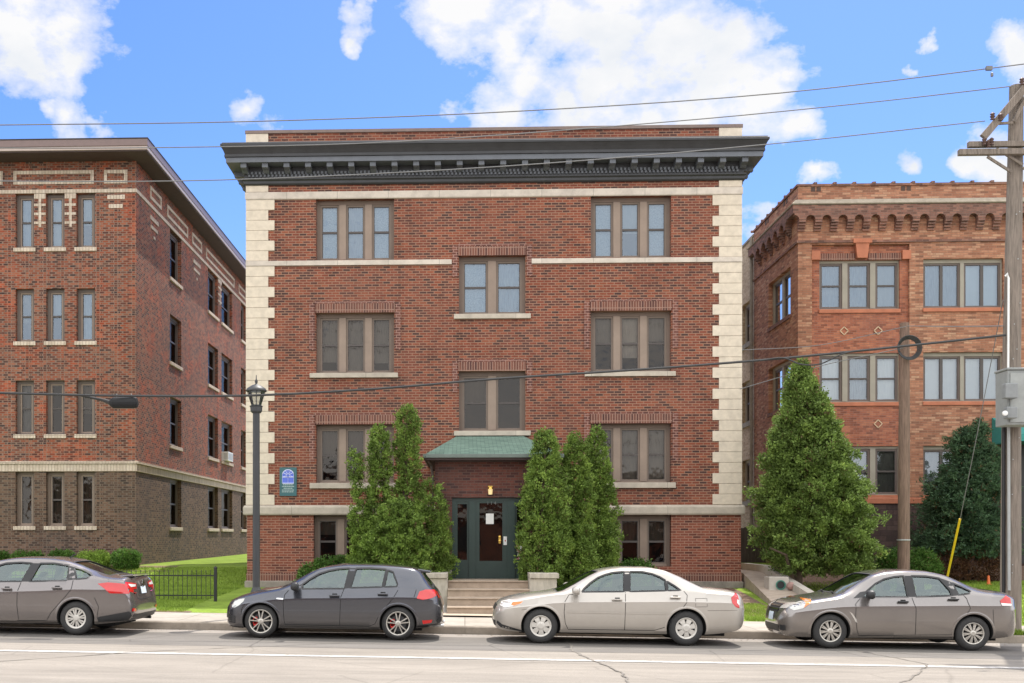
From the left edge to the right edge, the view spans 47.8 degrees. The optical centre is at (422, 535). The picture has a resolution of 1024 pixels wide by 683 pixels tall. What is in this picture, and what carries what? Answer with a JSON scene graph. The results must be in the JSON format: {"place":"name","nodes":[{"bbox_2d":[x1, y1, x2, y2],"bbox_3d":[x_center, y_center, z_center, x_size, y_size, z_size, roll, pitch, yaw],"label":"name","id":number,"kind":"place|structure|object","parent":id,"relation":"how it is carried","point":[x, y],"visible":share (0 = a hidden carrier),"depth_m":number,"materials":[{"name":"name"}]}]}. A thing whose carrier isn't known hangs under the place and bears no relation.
{"place":"outdoors","nodes":[
{"label":"outdoors","id":0,"kind":"place"},
{"bbox_2d":[12,571,83,577],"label":"lawn","id":1,"kind":"structure","parent":0,"point":[20,573],"depth_m":36.48,"materials":[{"name":"green plant"}]},
{"bbox_2d":[16,565,177,570],"bbox_3d":[-18.297,1.049,37.828,20.632,0.159,1.650,0,0,2],"label":"mulch bed","id":2,"kind":"object","parent":1,"relation":"on","point":[45,566],"visible":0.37,"depth_m":37.34,"materials":[{"name":"soil"}]},
{"bbox_2d":[9,549,45,569],"bbox_3d":[-12.807,0.790,37.286,1.224,0.740,1.197,0,0,2],"label":"clipped shrub","id":3,"kind":"object","parent":2,"relation":"on","point":[23,554],"visible":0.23,"depth_m":37.04,"materials":[{"name":"green plant"}]},
{"bbox_2d":[47,548,76,568],"bbox_3d":[-11.650,0.763,37.240,0.992,0.785,1.008,0,0,-34],"label":"clipped shrub","id":4,"kind":"object","parent":2,"relation":"on","point":[66,553],"visible":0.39,"depth_m":37.05,"materials":[{"name":"green plant"}]},
{"bbox_2d":[74,547,110,567],"bbox_3d":[-10.617,0.747,37.249,1.212,0.784,1.189,0,0,2],"label":"clipped shrub","id":5,"kind":"object","parent":2,"relation":"on","point":[101,557],"visible":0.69,"depth_m":36.91,"materials":[{"name":"green plant"}]},
{"bbox_2d":[109,547,143,568],"bbox_3d":[-9.581,0.744,37.196,1.067,0.776,1.045,0,0,2],"label":"clipped shrub","id":6,"kind":"object","parent":2,"relation":"on","point":[124,557],"visible":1,"depth_m":36.90,"materials":[{"name":"green plant"}]},
{"bbox_2d":[33,554,247,611],"bbox_3d":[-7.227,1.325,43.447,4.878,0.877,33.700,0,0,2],"label":"lawn","id":7,"kind":"structure","parent":0,"point":[240,561],"depth_m":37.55,"materials":[{"name":"green plant"}]},
{"bbox_2d":[12,566,216,601],"bbox_3d":[-7.954,1.209,28.914,5.650,0.919,0.100,0,0,2],"label":"iron fence","id":8,"kind":"object","parent":7,"relation":"on","point":[196,575],"visible":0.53,"depth_m":28.82,"materials":[{"name":"black metal"}]},
{"bbox_2d":[189,587,264,612],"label":"lawn","id":9,"kind":"structure","parent":0,"point":[221,605],"depth_m":28.15,"materials":[{"name":"green plant"}]},
{"bbox_2d":[340,403,460,583],"bbox_3d":[-0.524,-0.860,29.453,2.925,5.230,2.796,0,0,21],"label":"arborvitae","id":10,"kind":"object","parent":9,"relation":"on","point":[387,532],"visible":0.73,"depth_m":29.28,"materials":[{"name":"green plant"}]},
{"bbox_2d":[23,568,758,625],"bbox_3d":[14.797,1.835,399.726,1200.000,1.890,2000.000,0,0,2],"label":"ground","id":11,"kind":"structure","parent":0,"point":[445,609],"depth_m":26.58,"materials":[{"name":"beige concrete"}]},
{"bbox_2d":[0,137,246,564],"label":"apartment building","id":12,"kind":"structure","parent":11,"relation":"on","point":[129,288],"depth_m":38.63,"materials":[{"name":"red brick"}]},
{"bbox_2d":[17,195,33,247],"bbox_3d":[-13.286,-10.555,39.318,0.628,1.810,1.300,0,0,2],"label":"window","id":13,"kind":"structure","parent":12,"relation":"in","point":[25,203],"depth_m":38.70,"materials":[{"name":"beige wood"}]},
{"bbox_2d":[17,290,33,340],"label":"window","id":14,"kind":"structure","parent":12,"relation":"in","point":[25,298],"depth_m":38.70,"materials":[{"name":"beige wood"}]},
{"bbox_2d":[17,381,33,433],"bbox_3d":[-13.286,-4.305,39.318,0.628,1.810,1.300,0,0,2],"label":"window","id":15,"kind":"structure","parent":12,"relation":"in","point":[25,403],"depth_m":38.70,"materials":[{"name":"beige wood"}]},
{"bbox_2d":[17,472,33,525],"bbox_3d":[-13.286,-1.240,39.318,0.628,1.820,1.300,0,0,2],"label":"window","id":16,"kind":"structure","parent":12,"relation":"in","point":[25,480],"depth_m":38.70,"materials":[{"name":"grey glass"}]},
{"bbox_2d":[48,195,64,246],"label":"window","id":17,"kind":"structure","parent":12,"relation":"in","point":[56,203],"depth_m":38.67,"materials":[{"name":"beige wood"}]},
{"bbox_2d":[48,289,64,340],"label":"window","id":18,"kind":"structure","parent":12,"relation":"in","point":[56,298],"depth_m":38.67,"materials":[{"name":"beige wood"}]},
{"bbox_2d":[48,381,64,433],"bbox_3d":[-12.252,-4.305,39.280,0.628,1.810,1.300,0,0,2],"label":"window","id":19,"kind":"structure","parent":12,"relation":"in","point":[56,404],"depth_m":38.67,"materials":[{"name":"beige wood"}]},
{"bbox_2d":[48,472,64,525],"bbox_3d":[-12.252,-1.240,39.280,0.628,1.820,1.300,0,0,2],"label":"window","id":20,"kind":"structure","parent":12,"relation":"in","point":[56,480],"depth_m":38.67,"materials":[{"name":"beige paint"}]},
{"bbox_2d":[78,194,94,246],"bbox_3d":[-11.220,-10.555,39.242,0.628,1.810,1.300,0,0,2],"label":"window","id":21,"kind":"structure","parent":12,"relation":"in","point":[86,203],"depth_m":38.63,"materials":[{"name":"beige wood"}]},
{"bbox_2d":[78,289,94,340],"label":"window","id":22,"kind":"structure","parent":12,"relation":"in","point":[86,297],"depth_m":38.63,"materials":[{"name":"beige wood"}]},
{"bbox_2d":[78,381,94,433],"bbox_3d":[-11.220,-4.305,39.242,0.628,1.810,1.300,0,0,2],"label":"window","id":23,"kind":"structure","parent":12,"relation":"in","point":[86,406],"depth_m":38.63,"materials":[{"name":"beige wood"}]},
{"bbox_2d":[78,472,94,525],"bbox_3d":[-11.220,-1.240,39.242,0.628,1.820,1.300,0,0,2],"label":"window","id":24,"kind":"structure","parent":12,"relation":"in","point":[86,480],"depth_m":38.63,"materials":[{"name":"beige paint"}]},
{"bbox_2d":[170,233,177,281],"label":"window","id":25,"kind":"structure","parent":12,"relation":"in","point":[173,241],"depth_m":44.11,"materials":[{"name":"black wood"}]},
{"bbox_2d":[170,317,177,364],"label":"window","id":26,"kind":"structure","parent":12,"relation":"in","point":[173,323],"depth_m":44.11,"materials":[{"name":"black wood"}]},
{"bbox_2d":[170,398,177,446],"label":"window","id":27,"kind":"structure","parent":12,"relation":"in","point":[173,403],"depth_m":44.11,"materials":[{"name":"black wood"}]},
{"bbox_2d":[170,479,177,526],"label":"window","id":28,"kind":"structure","parent":12,"relation":"in","point":[173,483],"depth_m":44.11,"materials":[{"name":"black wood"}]},
{"bbox_2d":[208,272,214,314],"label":"window","id":29,"kind":"structure","parent":12,"relation":"in","point":[211,280],"depth_m":50.73,"materials":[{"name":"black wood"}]},
{"bbox_2d":[208,345,214,386],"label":"window","id":30,"kind":"structure","parent":12,"relation":"in","point":[211,352],"depth_m":50.73,"materials":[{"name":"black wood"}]},
{"bbox_2d":[208,416,214,457],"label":"window","id":31,"kind":"structure","parent":12,"relation":"in","point":[211,421],"depth_m":50.73,"materials":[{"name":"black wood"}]},
{"bbox_2d":[208,486,214,527],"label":"window","id":32,"kind":"structure","parent":12,"relation":"in","point":[211,490],"depth_m":50.73,"materials":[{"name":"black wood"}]},
{"bbox_2d":[221,286,228,326],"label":"window","id":33,"kind":"structure","parent":12,"relation":"in","point":[224,293],"depth_m":53.46,"materials":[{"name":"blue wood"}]},
{"bbox_2d":[221,355,228,394],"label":"window","id":34,"kind":"structure","parent":12,"relation":"in","point":[224,361],"depth_m":53.46,"materials":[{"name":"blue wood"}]},
{"bbox_2d":[221,422,228,451],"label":"window","id":35,"kind":"structure","parent":12,"relation":"in","point":[224,427],"depth_m":53.46,"materials":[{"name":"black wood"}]},
{"bbox_2d":[221,489,228,528],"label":"window","id":36,"kind":"structure","parent":12,"relation":"in","point":[224,493],"depth_m":53.46,"materials":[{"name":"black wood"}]},
{"bbox_2d":[221,452,232,461],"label":"air conditioner","id":37,"kind":"object","parent":12,"relation":"attached to","point":[226,456],"visible":0.98,"depth_m":52.23,"materials":[{"name":"white plastic"}]},
{"bbox_2d":[241,431,243,466],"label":"window","id":38,"kind":"structure","parent":12,"relation":"in","point":[242,433],"depth_m":57.64,"materials":[{"name":"beige wood"}]},
{"bbox_2d":[220,124,769,613],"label":"apartment building","id":39,"kind":"structure","parent":11,"relation":"on","point":[378,276],"depth_m":33.74,"materials":[{"name":"red brick"}]},
{"bbox_2d":[314,515,361,559],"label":"window","id":40,"kind":"structure","parent":39,"relation":"in","point":[331,538],"depth_m":34.16,"materials":[{"name":"beige paint"}]},
{"bbox_2d":[317,201,393,259],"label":"window","id":41,"kind":"structure","parent":39,"relation":"in","point":[346,230],"depth_m":34.15,"materials":[{"name":"blue glass"}]},
{"bbox_2d":[317,314,393,372],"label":"window","id":42,"kind":"structure","parent":39,"relation":"in","point":[346,343],"depth_m":34.13,"materials":[{"name":"glass"}]},
{"bbox_2d":[317,425,393,482],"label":"window","id":43,"kind":"structure","parent":39,"relation":"in","point":[334,442],"depth_m":34.15,"materials":[{"name":"grey glass"}]},
{"bbox_2d":[459,257,524,313],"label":"window","id":44,"kind":"structure","parent":39,"relation":"in","point":[487,285],"depth_m":34.02,"materials":[{"name":"blue glass"}]},
{"bbox_2d":[459,372,524,430],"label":"window","id":45,"kind":"structure","parent":39,"relation":"in","point":[492,405],"depth_m":33.98,"materials":[{"name":"grey glass"}]},
{"bbox_2d":[591,198,669,257],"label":"window","id":46,"kind":"structure","parent":39,"relation":"in","point":[620,227],"depth_m":33.87,"materials":[{"name":"blue glass"}]},
{"bbox_2d":[591,312,669,370],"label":"window","id":47,"kind":"structure","parent":39,"relation":"in","point":[619,340],"depth_m":33.83,"materials":[{"name":"grey glass"}]},
{"bbox_2d":[591,424,669,482],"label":"window","id":48,"kind":"structure","parent":39,"relation":"in","point":[638,452],"depth_m":33.82,"materials":[{"name":"grey glass"}]},
{"bbox_2d":[613,515,669,565],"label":"window","id":49,"kind":"structure","parent":39,"relation":"in","point":[648,535],"depth_m":33.82,"materials":[{"name":"glass"}]},
{"bbox_2d":[0,620,1023,642],"bbox_3d":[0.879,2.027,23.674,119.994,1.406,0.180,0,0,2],"label":"kerb","id":50,"kind":"structure","parent":11,"relation":"on","point":[445,629],"depth_m":23.61,"materials":[{"name":"concrete"}]},
{"bbox_2d":[0,627,1023,645],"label":"gutter","id":51,"kind":"object","parent":11,"relation":"on","point":[507,636],"visible":0.67,"depth_m":23.19,"materials":[{"name":"concrete"}]},
{"bbox_2d":[513,426,574,583],"bbox_3d":[3.086,-0.563,29.242,1.604,4.484,1.616,0,0,2],"label":"arborvitae","id":52,"kind":"object","parent":11,"relation":"on","point":[554,526],"visible":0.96,"depth_m":28.91,"materials":[{"name":"green plant"}]},
{"bbox_2d":[722,588,767,615],"bbox_3d":[6.164,1.699,30.243,5.378,0.384,6.500,0,0,2],"label":"front bed","id":53,"kind":"object","parent":11,"relation":"on","point":[746,598],"visible":0.08,"depth_m":30.70,"materials":[{"name":"soil"}]},
{"bbox_2d":[547,430,602,586],"bbox_3d":[3.925,-0.480,29.953,1.618,4.572,1.892,0,0,2],"label":"arborvitae","id":54,"kind":"object","parent":53,"relation":"on","point":[582,558],"visible":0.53,"depth_m":29.68,"materials":[{"name":"green plant"}]},
{"bbox_2d":[573,423,627,586],"bbox_3d":[4.677,-0.632,30.947,1.612,4.835,1.779,0,0,22],"label":"arborvitae","id":55,"kind":"object","parent":53,"relation":"on","point":[607,533],"visible":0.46,"depth_m":30.69,"materials":[{"name":"green plant"}]},
{"bbox_2d":[619,556,658,586],"bbox_3d":[5.867,1.109,32.399,1.614,1.094,1.084,0,0,2],"label":"bush","id":56,"kind":"object","parent":53,"relation":"on","point":[639,579],"visible":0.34,"depth_m":32.13,"materials":[{"name":"green plant"}]},
{"bbox_2d":[741,563,813,594],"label":"retaining kerb","id":57,"kind":"structure","parent":11,"relation":"on","point":[799,588],"depth_m":32.86,"materials":[{"name":"concrete"}]},
{"bbox_2d":[741,180,1023,565],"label":"apartment building","id":58,"kind":"structure","parent":11,"relation":"on","point":[828,263],"depth_m":37.58,"materials":[{"name":"orange brick"}]},
{"bbox_2d":[745,303,749,342],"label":"window","id":59,"kind":"structure","parent":58,"relation":"in","point":[747,309],"depth_m":45.02,"materials":[{"name":"beige paint"}]},
{"bbox_2d":[745,382,749,421],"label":"window","id":60,"kind":"structure","parent":58,"relation":"in","point":[747,390],"depth_m":45.02,"materials":[{"name":"beige paint"}]},
{"bbox_2d":[745,460,749,500],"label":"window","id":61,"kind":"structure","parent":58,"relation":"in","point":[747,463],"depth_m":45.02,"materials":[{"name":"beige paint"}]},
{"bbox_2d":[773,271,789,324],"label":"window","id":62,"kind":"structure","parent":58,"relation":"in","point":[781,288],"depth_m":40.30,"materials":[{"name":"blue glass"}]},
{"bbox_2d":[773,361,789,410],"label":"window","id":63,"kind":"structure","parent":58,"relation":"in","point":[779,371],"depth_m":40.68,"materials":[{"name":"beige paint"}]},
{"bbox_2d":[819,260,898,308],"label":"window","id":64,"kind":"structure","parent":58,"relation":"in","point":[842,284],"depth_m":37.79,"materials":[{"name":"glass"}]},
{"bbox_2d":[819,353,898,401],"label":"window","id":65,"kind":"structure","parent":58,"relation":"in","point":[871,378],"depth_m":37.80,"materials":[{"name":"grey glass"}]},
{"bbox_2d":[848,446,897,494],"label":"window","id":66,"kind":"structure","parent":58,"relation":"in","point":[882,461],"depth_m":37.74,"materials":[{"name":"glass"}]},
{"bbox_2d":[923,446,1000,494],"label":"window","id":67,"kind":"structure","parent":58,"relation":"in","point":[931,454],"depth_m":37.68,"materials":[{"name":"grey glass"}]},
{"bbox_2d":[923,259,1001,307],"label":"window","id":68,"kind":"structure","parent":58,"relation":"in","point":[947,283],"depth_m":37.61,"materials":[{"name":"glass"}]},
{"bbox_2d":[923,352,1001,400],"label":"window","id":69,"kind":"structure","parent":58,"relation":"in","point":[946,376],"depth_m":37.61,"materials":[{"name":"glass"}]},
{"bbox_2d":[1021,445,1023,563],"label":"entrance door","id":70,"kind":"structure","parent":58,"relation":"in","point":[1022,446],"depth_m":37.19,"materials":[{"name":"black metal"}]},
{"bbox_2d":[0,642,1023,682],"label":"road","id":71,"kind":"structure","parent":0,"point":[60,667],"depth_m":17.64,"materials":[{"name":"grey asphalt"}]},
{"bbox_2d":[0,650,1023,668],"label":"lane line","id":72,"kind":"object","parent":71,"relation":"on","point":[516,659],"visible":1,"depth_m":18.84,"materials":[{"name":"white paint"}]},
{"bbox_2d":[0,630,1023,659],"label":"parking lane","id":73,"kind":"structure","parent":71,"relation":"attached to","point":[551,645],"depth_m":21.45,"materials":[{"name":"grey asphalt"}]},
{"bbox_2d":[0,554,156,634],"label":"parked car","id":74,"kind":"object","parent":73,"relation":"on","point":[72,602],"visible":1,"depth_m":22.17,"materials":[{"name":"grey paint"}]},
{"bbox_2d":[227,563,444,639],"bbox_3d":[-1.683,1.251,22.848,4.246,1.435,2.205,1,0,2],"label":"parked car","id":75,"kind":"object","parent":73,"relation":"on","point":[405,601],"visible":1,"depth_m":22.00,"materials":[{"name":"metal"}]},
{"bbox_2d":[16,642,982,658],"bbox_3d":[1.256,2.016,20.273,24.991,0.330,0.111,0,0,2],"label":"road crack","id":76,"kind":"object","parent":73,"relation":"on","point":[502,650],"visible":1,"depth_m":20.25,"materials":[{"name":"grey asphalt"}]},
{"bbox_2d":[492,566,743,644],"bbox_3d":[3.769,1.314,22.496,4.796,1.452,2.212,1,0,2],"label":"parked car","id":77,"kind":"object","parent":73,"relation":"on","point":[679,610],"visible":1,"depth_m":21.65,"materials":[{"name":"beige metal"}]},
{"bbox_2d":[765,569,1015,649],"bbox_3d":[8.970,1.372,22.254,4.416,1.475,2.221,1,0,2],"label":"parked car","id":78,"kind":"object","parent":73,"relation":"on","point":[944,608],"visible":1,"depth_m":21.42,"materials":[{"name":"grey paint"}]},
{"bbox_2d":[0,0,1023,259],"label":"sky","id":79,"kind":"structure","parent":0,"point":[62,61],"materials":[{"name":"blue"}]},
{"bbox_2d":[137,612,1023,629],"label":"pavement","id":80,"kind":"structure","parent":0,"point":[461,621],"depth_m":24.97,"materials":[{"name":"concrete"}]},
{"bbox_2d":[246,375,266,591],"bbox_3d":[-3.674,-0.889,25.453,0.470,5.359,0.470,0,0,2],"label":"street lamp","id":81,"kind":"object","parent":80,"relation":"on","point":[256,408],"visible":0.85,"depth_m":25.38,"materials":[{"name":"black metal"}]},
{"bbox_2d":[957,77,1023,629],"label":"utility pole","id":82,"kind":"object","parent":80,"relation":"on","point":[1010,398],"visible":0.98,"depth_m":23.45,"materials":[{"name":"grey wood"}]},
{"bbox_2d":[0,120,984,181],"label":"overhead wire","id":83,"kind":"object","parent":82,"relation":"attached to","point":[495,166],"visible":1,"depth_m":23.45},
{"bbox_2d":[0,334,1006,396],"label":"overhead cable","id":84,"kind":"object","parent":82,"relation":"attached to","point":[512,377],"visible":1,"depth_m":23.51,"materials":[{"name":"black rubber"}]},
{"bbox_2d":[81,394,138,408],"bbox_3d":[-6.414,-2.747,23.453,1.238,0.300,0.240,0,0,2],"label":"splice case","id":85,"kind":"object","parent":84,"relation":"hanging from","point":[124,402],"visible":1,"depth_m":23.36,"materials":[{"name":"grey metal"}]},
{"bbox_2d":[760,349,869,365],"bbox_3d":[8.022,-3.648,23.475,2.241,0.346,0.071,0,0,1],"label":"overhead wire","id":86,"kind":"object","parent":84,"relation":"hanging from","point":[813,364],"visible":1,"depth_m":23.46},
{"bbox_2d":[0,85,1013,148],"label":"overhead wire","id":87,"kind":"object","parent":82,"relation":"attached to","point":[500,134],"visible":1,"depth_m":23.49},
{"bbox_2d":[0,63,1023,125],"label":"overhead wire","id":88,"kind":"object","parent":82,"relation":"attached to","point":[508,111],"visible":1,"depth_m":23.34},
{"bbox_2d":[960,300,1002,519],"bbox_3d":[12.347,-2.609,25.406,0.068,4.469,3.777,0,0,13],"label":"guy wire","id":89,"kind":"object","parent":82,"relation":"attached to","point":[981,410],"visible":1,"depth_m":25.38,"materials":[{"name":"grey metal"}]},
{"bbox_2d":[946,518,960,576],"bbox_3d":[13.073,0.489,28.386,0.054,1.825,2.403,0,0,16],"label":"guy guard","id":90,"kind":"object","parent":89,"relation":"attached to","point":[954,544],"visible":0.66,"depth_m":28.08,"materials":[{"name":"yellow plastic"}]},
{"bbox_2d":[1010,373,1023,421],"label":"cabinet door","id":91,"kind":"structure","parent":82,"relation":"in","point":[1018,378],"depth_m":22.85,"materials":[{"name":"grey metal"}]},
{"bbox_2d":[733,588,767,621],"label":"lawn","id":92,"kind":"structure","parent":0,"point":[754,596],"depth_m":31.06,"materials":[{"name":"green plant"}]},
{"bbox_2d":[739,562,773,598],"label":"lawn","id":93,"kind":"structure","parent":0,"point":[749,591],"depth_m":33.26,"materials":[{"name":"green plant"}]},
{"bbox_2d":[741,527,765,562],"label":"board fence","id":94,"kind":"object","parent":93,"relation":"on","point":[748,555],"visible":0.03,"depth_m":41.60,"materials":[{"name":"brown wood"}]},
{"bbox_2d":[764,576,788,589],"bbox_3d":[9.747,1.522,30.761,0.833,0.835,1.400,0,0,2],"label":"drain headwall","id":95,"kind":"object","parent":93,"relation":"on","point":[775,582],"visible":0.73,"depth_m":30.97,"materials":[{"name":"concrete"}]},
{"bbox_2d":[741,570,797,603],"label":"sloping walk","id":96,"kind":"structure","parent":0,"point":[753,581],"depth_m":31.70,"materials":[{"name":"concrete"}]},
{"bbox_2d":[743,580,1023,625],"bbox_3d":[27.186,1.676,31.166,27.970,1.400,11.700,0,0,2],"label":"lawn","id":97,"kind":"structure","parent":0,"point":[989,589],"depth_m":33.66,"materials":[{"name":"green plant"}]},
{"bbox_2d":[741,567,926,591],"bbox_3d":[11.916,1.409,33.282,4.800,0.881,8.400,0,0,2],"label":"mulch bed","id":98,"kind":"object","parent":97,"relation":"on","point":[814,578],"visible":0.05,"depth_m":34.64,"materials":[{"name":"soil"}]},
{"bbox_2d":[742,357,891,583],"bbox_3d":[10.988,-1.741,32.247,3.606,6.590,3.711,0,0,-24],"label":"cedar tree","id":99,"kind":"object","parent":98,"relation":"on","point":[833,505],"visible":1,"depth_m":31.51,"materials":[{"name":"green plant"}]},
{"bbox_2d":[897,322,909,586],"bbox_3d":[13.401,-2.108,32.026,0.360,7.651,0.351,0,0,2],"label":"utility pole","id":100,"kind":"object","parent":98,"relation":"on","point":[903,553],"visible":0.89,"depth_m":31.91,"materials":[{"name":"brown wood"}]},
{"bbox_2d":[740,348,902,388],"bbox_3d":[11.245,-4.716,32.532,4.355,0.995,0.181,0,0,17],"label":"overhead wire","id":101,"kind":"object","parent":100,"relation":"attached to","point":[825,364],"visible":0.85,"depth_m":32.47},
{"bbox_2d":[745,326,905,349],"bbox_3d":[11.304,-5.566,32.498,4.376,0.480,0.212,0,0,15],"label":"overhead wire","id":102,"kind":"object","parent":100,"relation":"attached to","point":[827,343],"visible":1,"depth_m":32.55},
{"bbox_2d":[897,335,921,359],"bbox_3d":[13.441,-5.195,31.755,0.688,0.698,0.128,0,0,2],"label":"cable coil","id":103,"kind":"object","parent":100,"relation":"hanging from","point":[914,339],"visible":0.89,"depth_m":31.73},
{"bbox_2d":[871,545,945,583],"bbox_3d":[14.091,0.877,33.763,2.421,1.350,1.516,0,0,2],"label":"juniper","id":104,"kind":"object","parent":98,"relation":"on","point":[928,561],"visible":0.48,"depth_m":33.49,"materials":[{"name":"green plant"}]},
{"bbox_2d":[939,566,1023,579],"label":"mulch bed","id":105,"kind":"object","parent":97,"relation":"on","point":[987,572],"visible":0.08,"depth_m":35.40,"materials":[{"name":"soil"}]},
{"bbox_2d":[934,538,973,580],"bbox_3d":[15.761,0.750,34.312,1.310,1.359,1.235,0,0,34],"label":"barberry","id":106,"kind":"object","parent":105,"relation":"on","point":[955,561],"visible":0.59,"depth_m":34.16,"materials":[{"name":"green plant"}]},
{"bbox_2d":[885,417,1023,573],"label":"yew","id":107,"kind":"object","parent":105,"relation":"on","point":[979,527],"visible":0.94,"depth_m":34.21,"materials":[{"name":"green plant"}]},
{"bbox_2d":[945,548,999,581],"bbox_3d":[16.412,0.809,34.402,1.558,1.228,1.459,0,0,2],"label":"barberry","id":108,"kind":"object","parent":105,"relation":"on","point":[980,574],"visible":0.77,"depth_m":34.08,"materials":[{"name":"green plant"}]},
{"bbox_2d":[976,541,999,581],"bbox_3d":[17.108,0.756,34.331,1.174,1.343,1.124,0,0,22],"label":"barberry","id":109,"kind":"object","parent":105,"relation":"on","point":[993,576],"visible":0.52,"depth_m":34.16,"materials":[{"name":"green plant"}]},
{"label":"front bed","id":110,"kind":"structure","parent":0,"visible":0},
{"bbox_2d":[293,553,348,583],"bbox_3d":[-2.711,1.088,32.714,1.965,1.198,1.161,0,0,2],"label":"bush","id":111,"kind":"object","parent":110,"relation":"on","point":[333,577],"visible":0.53,"depth_m":32.47,"materials":[{"name":"green plant"}]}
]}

